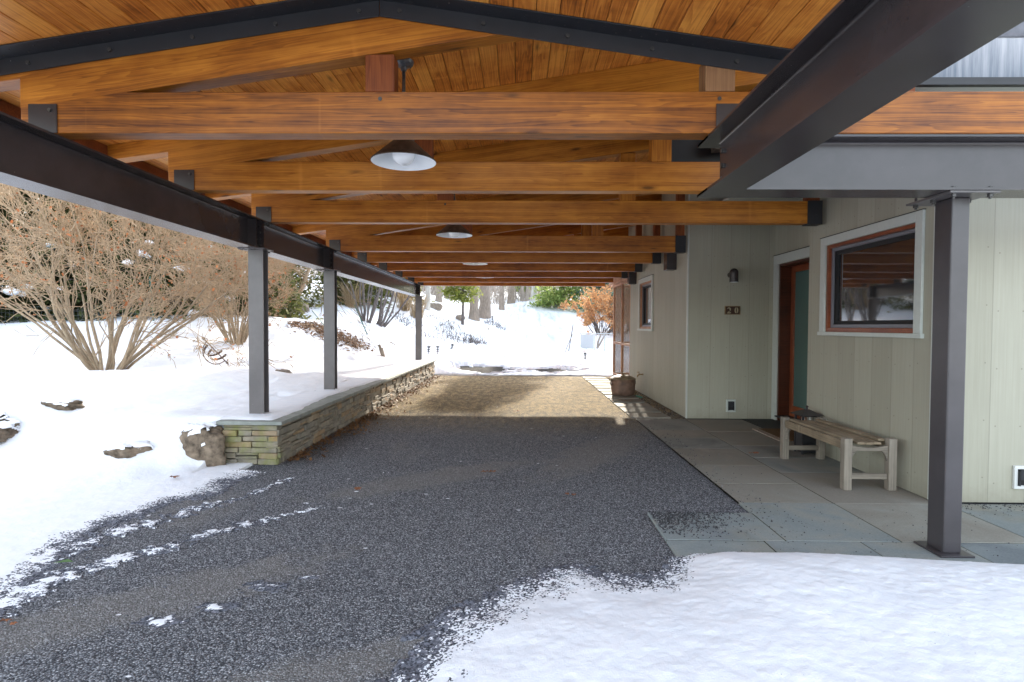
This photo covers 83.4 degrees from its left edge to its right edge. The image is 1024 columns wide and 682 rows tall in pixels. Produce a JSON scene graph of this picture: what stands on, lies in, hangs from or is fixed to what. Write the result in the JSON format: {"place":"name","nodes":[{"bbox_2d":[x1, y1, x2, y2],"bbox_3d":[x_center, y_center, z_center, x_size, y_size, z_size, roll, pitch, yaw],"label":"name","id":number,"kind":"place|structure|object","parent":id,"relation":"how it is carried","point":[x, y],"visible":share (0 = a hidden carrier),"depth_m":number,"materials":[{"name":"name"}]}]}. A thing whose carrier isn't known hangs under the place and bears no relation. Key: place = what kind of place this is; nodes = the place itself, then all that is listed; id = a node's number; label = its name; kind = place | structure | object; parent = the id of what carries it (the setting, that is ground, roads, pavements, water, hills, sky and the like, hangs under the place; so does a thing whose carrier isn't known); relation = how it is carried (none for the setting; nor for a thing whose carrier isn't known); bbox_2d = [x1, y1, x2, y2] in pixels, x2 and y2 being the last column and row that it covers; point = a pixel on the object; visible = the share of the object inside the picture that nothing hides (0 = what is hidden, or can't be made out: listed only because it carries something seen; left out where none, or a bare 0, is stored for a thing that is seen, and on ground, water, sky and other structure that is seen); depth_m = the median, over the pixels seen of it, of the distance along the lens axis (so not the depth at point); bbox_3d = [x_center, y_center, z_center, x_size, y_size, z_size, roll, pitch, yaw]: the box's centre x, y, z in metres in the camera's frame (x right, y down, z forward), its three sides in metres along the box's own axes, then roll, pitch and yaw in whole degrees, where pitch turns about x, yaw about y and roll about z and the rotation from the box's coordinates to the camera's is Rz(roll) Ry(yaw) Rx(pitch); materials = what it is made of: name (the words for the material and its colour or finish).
{"place":"outdoors","nodes":[
{"label":"outdoors","id":0,"kind":"place"},
{"bbox_2d":[54,559,72,562],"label":"green leaf","id":1,"kind":"object","parent":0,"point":[67,560],"visible":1,"depth_m":3.40,"materials":[{"name":"green plant"}]},
{"bbox_2d":[0,313,480,678],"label":"snow yard","id":2,"kind":"structure","parent":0,"point":[66,484],"depth_m":5.84,"materials":[{"name":"white snow"}]},
{"bbox_2d":[0,410,21,442],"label":"boulder","id":3,"kind":"object","parent":2,"relation":"on","point":[8,428],"visible":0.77,"depth_m":5.80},
{"bbox_2d":[0,214,50,301],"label":"evergreen tree","id":4,"kind":"object","parent":2,"relation":"on","point":[12,264],"depth_m":16.68,"materials":[{"name":"green plant"}]},
{"bbox_2d":[0,185,83,322],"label":"evergreen tree","id":5,"kind":"object","parent":2,"relation":"on","point":[10,270],"visible":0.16,"depth_m":14.41,"materials":[{"name":"green plant"}]},
{"bbox_2d":[40,394,84,410],"bbox_3d":[-4.957,0.669,6.284,0.497,0.183,0.276,0,2,1],"label":"boulder","id":6,"kind":"object","parent":2,"relation":"on","point":[61,402],"visible":0.88,"depth_m":6.22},
{"bbox_2d":[0,306,147,321],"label":"wire fence","id":7,"kind":"object","parent":2,"relation":"on","point":[1,312],"visible":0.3,"depth_m":13.34,"materials":[{"name":"grey"}]},
{"bbox_2d":[0,193,162,322],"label":"evergreen tree","id":8,"kind":"object","parent":2,"relation":"on","point":[79,312],"visible":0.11,"depth_m":14.33,"materials":[{"name":"green plant"}]},
{"bbox_2d":[102,440,153,458],"bbox_3d":[-3.788,1.108,5.678,0.493,0.256,0.332,0,2,-5],"label":"boulder","id":9,"kind":"object","parent":2,"relation":"on","point":[124,449],"visible":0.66,"depth_m":5.58,"materials":[{"name":"grey stone"}]},
{"bbox_2d":[76,212,246,320],"bbox_3d":[-8.994,-3.497,15.395,4.171,6.683,4.085,1,2,17],"label":"evergreen tree","id":10,"kind":"object","parent":2,"relation":"on","point":[171,285],"visible":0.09,"depth_m":14.66,"materials":[{"name":"green plant"}]},
{"bbox_2d":[79,225,313,344],"bbox_3d":[-6.259,-1.396,13.057,4.030,4.948,5.723,0,2,1],"label":"bare shrub","id":11,"kind":"object","parent":2,"relation":"on","point":[242,338],"visible":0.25,"depth_m":12.69,"materials":[{"name":"beige plant"}]},
{"bbox_2d":[177,421,226,466],"bbox_3d":[-3.254,1.237,5.904,0.696,0.822,0.370,0,2,-11],"label":"boulder","id":12,"kind":"object","parent":2,"relation":"on","point":[204,441],"visible":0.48,"depth_m":5.78,"materials":[{"name":"stone"}]},
{"bbox_2d":[0,183,408,370],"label":"bare shrub","id":13,"kind":"object","parent":2,"relation":"on","point":[87,357],"visible":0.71,"depth_m":8.66,"materials":[{"name":"beige plant"}]},
{"bbox_2d":[201,336,228,364],"bbox_3d":[-4.687,0.151,9.076,0.360,0.449,0.253,-1,2,-34],"label":"armillary sundial","id":14,"kind":"object","parent":2,"relation":"on","point":[208,355],"visible":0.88,"depth_m":9.07,"materials":[{"name":"metal"}]},
{"bbox_2d":[275,369,291,372],"bbox_3d":[-4.020,0.604,10.078,0.355,0.219,0.302,0,2,1],"label":"boulder","id":15,"kind":"object","parent":2,"relation":"on","point":[285,370],"visible":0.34,"depth_m":10.03,"materials":[{"name":"grey stone"}]},
{"bbox_2d":[216,358,436,464],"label":"stone wall","id":16,"kind":"structure","parent":2,"relation":"on","point":[283,429],"depth_m":7.04,"materials":[{"name":"beige stone"}]},
{"bbox_2d":[279,320,378,353],"bbox_3d":[-4.928,-0.140,15.441,2.680,0.849,2.420,1,2,12],"label":"leaf bed","id":17,"kind":"object","parent":2,"relation":"on","point":[306,325],"visible":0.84,"depth_m":15.32,"materials":[{"name":"brown plant"}]},
{"bbox_2d":[378,344,384,356],"bbox_3d":[-3.411,0.282,15.064,0.100,0.400,0.040,-14,1,1],"label":"wood stub","id":18,"kind":"object","parent":2,"relation":"on","point":[381,351],"visible":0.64,"depth_m":15.04,"materials":[{"name":"brown plant"}]},
{"bbox_2d":[1,225,612,376],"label":"snow drive","id":19,"kind":"structure","parent":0,"point":[526,341],"depth_m":24.79,"materials":[{"name":"white snow"}]},
{"bbox_2d":[0,189,116,309],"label":"evergreen tree","id":20,"kind":"object","parent":19,"relation":"on","point":[68,274],"depth_m":17.07,"materials":[{"name":"green plant"}]},
{"bbox_2d":[81,222,247,316],"bbox_3d":[-10.056,-4.090,16.997,4.793,7.893,4.970,0,2,1],"label":"evergreen tree","id":21,"kind":"object","parent":19,"relation":"on","point":[145,233],"depth_m":15.97,"materials":[{"name":"green plant"}]},
{"bbox_2d":[148,230,311,312],"bbox_3d":[-9.718,-3.257,19.972,8.720,6.594,8.467,0,2,-19],"label":"bare tree","id":22,"kind":"object","parent":19,"relation":"on","point":[306,275],"visible":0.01,"depth_m":19.46,"materials":[{"name":"beige plant"}]},
{"bbox_2d":[219,247,322,319],"bbox_3d":[-7.782,-2.113,17.590,3.499,3.911,3.663,0,2,1],"label":"evergreen tree","id":23,"kind":"object","parent":19,"relation":"on","point":[284,311],"visible":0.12,"depth_m":17.53,"materials":[{"name":"green plant"}]},
{"bbox_2d":[224,253,323,308],"bbox_3d":[-9.575,-4.619,22.505,5.499,7.605,5.040,0,2,1],"label":"evergreen tree","id":24,"kind":"object","parent":19,"relation":"on","point":[309,287],"visible":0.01,"depth_m":22.64,"materials":[{"name":"green plant"}]},
{"bbox_2d":[287,303,309,313],"bbox_3d":[-8.492,-1.164,21.614,1.818,0.942,1.193,0,2,1],"label":"boulder","id":25,"kind":"object","parent":19,"relation":"on","point":[307,309],"visible":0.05,"depth_m":21.34,"materials":[{"name":"grey stone"}]},
{"bbox_2d":[308,270,392,308],"bbox_3d":[-7.249,-4.171,25.682,4.494,5.830,4.269,0,2,1],"label":"evergreen tree","id":26,"kind":"object","parent":19,"relation":"on","point":[339,280],"visible":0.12,"depth_m":24.74,"materials":[{"name":"green plant"}]},
{"bbox_2d":[337,281,365,307],"bbox_3d":[-6.670,-1.964,24.039,1.192,1.152,1.234,0,2,1],"label":"grass clump","id":27,"kind":"object","parent":19,"relation":"on","point":[348,296],"visible":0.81,"depth_m":23.89,"materials":[{"name":"brown plant"}]},
{"bbox_2d":[340,278,381,322],"bbox_3d":[-5.037,-2.963,20.888,2.800,4.802,3.387,1,2,29],"label":"grey shrub","id":28,"kind":"object","parent":19,"relation":"on","point":[363,315],"visible":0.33,"depth_m":20.92,"materials":[{"name":"grey plant"}]},
{"bbox_2d":[338,316,391,341],"bbox_3d":[-4.496,-0.329,17.664,1.705,0.959,0.005,0,2,1],"label":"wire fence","id":29,"kind":"object","parent":19,"relation":"on","point":[367,328],"visible":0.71,"depth_m":17.66,"materials":[{"name":"grey"}]},
{"bbox_2d":[376,288,410,326],"bbox_3d":[-4.518,-2.650,20.320,2.202,4.483,3.525,1,2,38],"label":"grey shrub","id":30,"kind":"object","parent":19,"relation":"on","point":[380,322],"visible":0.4,"depth_m":21.35,"materials":[{"name":"grey plant"}]},
{"bbox_2d":[384,309,413,323],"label":"dwarf shrub","id":31,"kind":"object","parent":19,"relation":"on","point":[401,319],"visible":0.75,"depth_m":24.40,"materials":[{"name":"grey plant"}]},
{"bbox_2d":[366,277,434,302],"bbox_3d":[-6.540,-5.455,29.997,5.073,7.288,5.050,0,2,1],"label":"evergreen tree","id":32,"kind":"object","parent":19,"relation":"on","point":[398,293],"visible":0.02,"depth_m":29.43,"materials":[{"name":"green plant"}]},
{"bbox_2d":[390,290,412,310],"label":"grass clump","id":33,"kind":"object","parent":19,"relation":"on","point":[401,299],"visible":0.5,"depth_m":25.89,"materials":[{"name":"beige plant"}]},
{"bbox_2d":[406,294,430,317],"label":"grass clump","id":34,"kind":"object","parent":19,"relation":"on","point":[411,307],"visible":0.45,"depth_m":25.39,"materials":[{"name":"beige plant"}]},
{"bbox_2d":[404,321,444,340],"bbox_3d":[-3.667,-0.457,24.066,1.618,0.944,1.676,1,2,21],"label":"dwarf shrub","id":35,"kind":"object","parent":19,"relation":"on","point":[423,330],"visible":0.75,"depth_m":23.86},
{"bbox_2d":[424,286,430,310],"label":"woodland tree","id":36,"kind":"object","parent":19,"relation":"on","point":[427,293],"visible":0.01,"depth_m":27.91,"materials":[{"name":"grey plant"}]},
{"bbox_2d":[424,303,442,310],"bbox_3d":[-4.119,-1.667,30.083,1.091,0.673,0.750,0,2,1],"label":"boulder","id":37,"kind":"object","parent":19,"relation":"on","point":[437,306],"visible":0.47,"depth_m":29.81,"materials":[{"name":"grey stone"}]},
{"bbox_2d":[435,286,441,302],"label":"woodland tree","id":38,"kind":"object","parent":19,"relation":"on","point":[438,297],"visible":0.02,"depth_m":37.84,"materials":[{"name":"grey plant"}]},
{"bbox_2d":[424,311,459,329],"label":"dwarf shrub","id":39,"kind":"object","parent":19,"relation":"on","point":[442,319],"visible":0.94,"depth_m":26.52,"materials":[{"name":"grey plant"}]},
{"bbox_2d":[298,265,594,304],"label":"undergrowth","id":40,"kind":"object","parent":19,"relation":"on","point":[494,288],"visible":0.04,"depth_m":51.62,"materials":[{"name":"grey plant"}]},
{"bbox_2d":[433,321,479,344],"bbox_3d":[-2.427,-0.356,25.361,2.088,1.130,1.973,0,2,1],"label":"dwarf shrub","id":41,"kind":"object","parent":19,"relation":"on","point":[458,338],"visible":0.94,"depth_m":25.16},
{"bbox_2d":[436,286,482,324],"bbox_3d":[-2.296,-2.322,26.860,2.783,3.682,2.462,0,2,1],"label":"hemlock tree","id":42,"kind":"object","parent":19,"relation":"on","point":[460,295],"visible":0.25,"depth_m":26.75,"materials":[{"name":"green plant"}]},
{"bbox_2d":[442,286,479,320],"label":"woodland tree","id":43,"kind":"object","parent":19,"relation":"on","point":[473,312],"visible":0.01,"depth_m":31.78,"materials":[{"name":"grey plant"}]},
{"bbox_2d":[463,329,487,344],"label":"dwarf shrub","id":44,"kind":"object","parent":19,"relation":"on","point":[480,340],"visible":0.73,"depth_m":25.95,"materials":[{"name":"grey plant"}]},
{"bbox_2d":[478,286,490,318],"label":"woodland tree","id":45,"kind":"object","parent":19,"relation":"on","point":[484,309],"depth_m":33.66,"materials":[{"name":"grey plant"}]},
{"bbox_2d":[486,319,505,329],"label":"dwarf shrub","id":46,"kind":"object","parent":19,"relation":"on","point":[498,323],"visible":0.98,"depth_m":31.58,"materials":[{"name":"grey plant"}]},
{"bbox_2d":[499,286,504,309],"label":"woodland tree","id":47,"kind":"object","parent":19,"relation":"on","point":[501,299],"visible":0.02,"depth_m":41.82,"materials":[{"name":"grey plant"}]},
{"bbox_2d":[507,286,514,303],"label":"woodland tree","id":48,"kind":"object","parent":19,"relation":"on","point":[511,298],"visible":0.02,"depth_m":49.72,"materials":[{"name":"grey plant"}]},
{"bbox_2d":[520,286,524,300],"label":"woodland tree","id":49,"kind":"object","parent":19,"relation":"on","point":[521,292],"visible":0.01,"depth_m":54.71,"materials":[{"name":"grey plant"}]},
{"bbox_2d":[525,286,528,300],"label":"woodland tree","id":50,"kind":"object","parent":19,"relation":"on","point":[527,295],"depth_m":51.32,"materials":[{"name":"grey plant"}]},
{"bbox_2d":[505,286,550,292],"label":"pine tree","id":51,"kind":"object","parent":19,"relation":"on","point":[517,290],"visible":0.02,"depth_m":57.31,"materials":[{"name":"green plant"}]},
{"bbox_2d":[530,286,537,300],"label":"woodland tree","id":52,"kind":"object","parent":19,"relation":"on","point":[533,293],"depth_m":48.62,"materials":[{"name":"grey wood"}]},
{"bbox_2d":[524,286,596,308],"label":"pine tree","id":53,"kind":"object","parent":19,"relation":"on","point":[554,296],"visible":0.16,"depth_m":44.79,"materials":[{"name":"green plant"}]},
{"bbox_2d":[557,287,612,334],"bbox_3d":[4.753,-1.474,30.326,4.018,2.716,4.052,2,2,44],"label":"orange shrub","id":54,"kind":"object","parent":19,"relation":"on","point":[589,319],"visible":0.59,"depth_m":30.06,"materials":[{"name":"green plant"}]},
{"bbox_2d":[571,283,612,311],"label":"pine tree","id":55,"kind":"object","parent":19,"relation":"on","point":[589,287],"visible":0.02,"depth_m":43.87,"materials":[{"name":"green plant"}]},
{"bbox_2d":[580,333,612,350],"bbox_3d":[4.681,0.100,25.947,3.220,0.900,0.060,0,2,1],"label":"railing","id":56,"kind":"object","parent":19,"relation":"on","point":[587,340],"visible":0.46,"depth_m":25.95,"materials":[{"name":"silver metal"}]},
{"bbox_2d":[586,286,612,332],"bbox_3d":[5.923,-1.938,31.086,3.860,3.276,3.863,0,2,1],"label":"orange shrub","id":57,"kind":"object","parent":19,"relation":"on","point":[601,301],"visible":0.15,"depth_m":30.66,"materials":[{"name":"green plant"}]},
{"bbox_2d":[596,331,607,348],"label":"dark stems","id":58,"kind":"object","parent":19,"relation":"on","point":[598,345],"visible":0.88,"depth_m":26.55,"materials":[{"name":"grey plant"}]},
{"bbox_2d":[0,366,1023,681],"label":"gravel driveway","id":59,"kind":"structure","parent":0,"point":[440,516],"depth_m":3.88,"materials":[{"name":"grey gravel"}]},
{"bbox_2d":[0,618,17,624],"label":"fallen leaf","id":60,"kind":"object","parent":59,"relation":"on","point":[7,619],"visible":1,"depth_m":2.75,"materials":[{"name":"brown plant"}]},
{"bbox_2d":[287,375,449,460],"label":"leaf litter","id":61,"kind":"object","parent":59,"relation":"on","point":[385,405],"visible":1,"depth_m":8.77,"materials":[{"name":"brown plant"}]},
{"bbox_2d":[375,552,1023,681],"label":"snow bank","id":62,"kind":"structure","parent":59,"relation":"on","point":[760,617],"depth_m":2.63,"materials":[{"name":"white snow"}]},
{"bbox_2d":[608,378,1023,555],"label":"spilled gravel","id":63,"kind":"structure","parent":59,"relation":"on","point":[675,514],"depth_m":4.30,"materials":[{"name":"grey gravel"}]},
{"bbox_2d":[582,377,670,418],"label":"path","id":64,"kind":"structure","parent":0,"point":[632,406],"depth_m":10.69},
{"bbox_2d":[610,372,635,395],"bbox_3d":[2.317,0.888,11.995,0.562,0.475,0.530,0,2,1],"label":"brown pot","id":65,"kind":"object","parent":64,"relation":"on","point":[622,384],"visible":1,"depth_m":11.80,"materials":[{"name":"ceramic"}]},
{"bbox_2d":[636,419,1023,563],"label":"patio","id":66,"kind":"structure","parent":0,"point":[873,502],"depth_m":4.47,"materials":[{"name":"grey concrete"}]},
{"bbox_2d":[0,0,1023,557],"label":"carport","id":67,"kind":"object","parent":66,"relation":"on","point":[564,142],"visible":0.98,"depth_m":3.53,"materials":[{"name":"brown wood"}]},
{"bbox_2d":[370,58,435,170],"bbox_3d":[-0.799,-1.679,4.239,0.480,0.761,0.480,0,2,1],"label":"pendant lamp","id":68,"kind":"object","parent":67,"relation":"hanging from","point":[407,155],"visible":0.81,"depth_m":4.22,"materials":[{"name":"white metal"}]},
{"bbox_2d":[436,194,472,237],"bbox_3d":[-0.760,-1.752,7.588,0.480,0.761,0.480,0,2,1],"label":"pendant lamp","id":69,"kind":"object","parent":67,"relation":"hanging from","point":[453,231],"visible":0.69,"depth_m":7.50,"materials":[{"name":"white metal"}]},
{"bbox_2d":[463,263,487,264],"bbox_3d":[-0.701,-1.830,10.987,0.480,0.761,0.480,0,2,1],"label":"pendant lamp","id":70,"kind":"object","parent":67,"relation":"hanging from","point":[475,263],"visible":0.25,"depth_m":11.14,"materials":[{"name":"white metal"}]},
{"bbox_2d":[752,428,793,440],"bbox_3d":[3.658,1.240,7.613,0.610,0.014,0.820,0,2,1],"label":"doormat","id":71,"kind":"object","parent":66,"relation":"on","point":[774,434],"visible":0.44,"depth_m":7.70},
{"bbox_2d":[790,405,822,454],"bbox_3d":[3.354,1.003,6.541,0.270,0.545,0.270,0,2,1],"label":"floor lantern","id":72,"kind":"object","parent":66,"relation":"on","point":[801,439],"visible":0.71,"depth_m":6.46,"materials":[{"name":"black paint"}]},
{"bbox_2d":[780,416,897,490],"bbox_3d":[3.156,1.070,5.665,0.460,0.455,1.250,0,2,1],"label":"garden bench","id":73,"kind":"object","parent":66,"relation":"on","point":[847,436],"visible":1,"depth_m":5.20,"materials":[{"name":"brown wood"}]},
{"label":"ground","id":74,"kind":"structure","parent":0,"visible":0},
{"bbox_2d":[609,22,1023,503],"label":"house","id":75,"kind":"structure","parent":74,"relation":"on","point":[832,322],"depth_m":5.96,"materials":[{"name":"paint"}]},
{"bbox_2d":[637,274,653,330],"bbox_3d":[2.822,-0.765,11.884,0.175,1.106,1.380,0,2,1],"label":"window","id":76,"kind":"structure","parent":75,"relation":"in","point":[645,290],"depth_m":12.14,"materials":[{"name":"white"}]},
{"bbox_2d":[726,399,735,411],"bbox_3d":[3.395,1.006,8.909,0.145,0.195,0.044,0,2,1],"label":"wall vent","id":77,"kind":"object","parent":75,"relation":"attached to","point":[730,405],"depth_m":8.91,"materials":[{"name":"white"}]},
{"bbox_2d":[724,306,739,314],"bbox_3d":[3.405,-0.474,8.879,0.232,0.132,0.026,0,2,1],"label":"house number sign","id":78,"kind":"object","parent":75,"relation":"attached to","point":[732,310],"visible":1,"depth_m":8.87,"materials":[{"name":"brown"}]},
{"bbox_2d":[727,268,738,281],"bbox_3d":[3.376,-1.002,8.775,0.130,0.210,0.203,0,2,1],"label":"wall light","id":79,"kind":"object","parent":75,"relation":"attached to","point":[733,274],"visible":1,"depth_m":8.69,"materials":[{"name":"brown metal"}]},
{"bbox_2d":[771,246,809,421],"bbox_3d":[4.131,-0.029,8.073,0.290,2.526,1.640,0,2,1],"label":"door","id":80,"kind":"structure","parent":75,"relation":"in","point":[791,282],"depth_m":8.67,"materials":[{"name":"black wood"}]},
{"bbox_2d":[817,208,925,337],"bbox_3d":[3.542,-0.589,5.668,0.175,1.091,1.685,0,2,1],"label":"window","id":81,"kind":"structure","parent":75,"relation":"in","point":[875,287],"depth_m":5.59,"materials":[{"name":"white"}]},
{"bbox_2d":[1012,465,1023,488],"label":"wall vent","id":82,"kind":"object","parent":75,"relation":"attached to","point":[1018,478],"depth_m":4.68,"materials":[{"name":"white plastic"}]}
]}

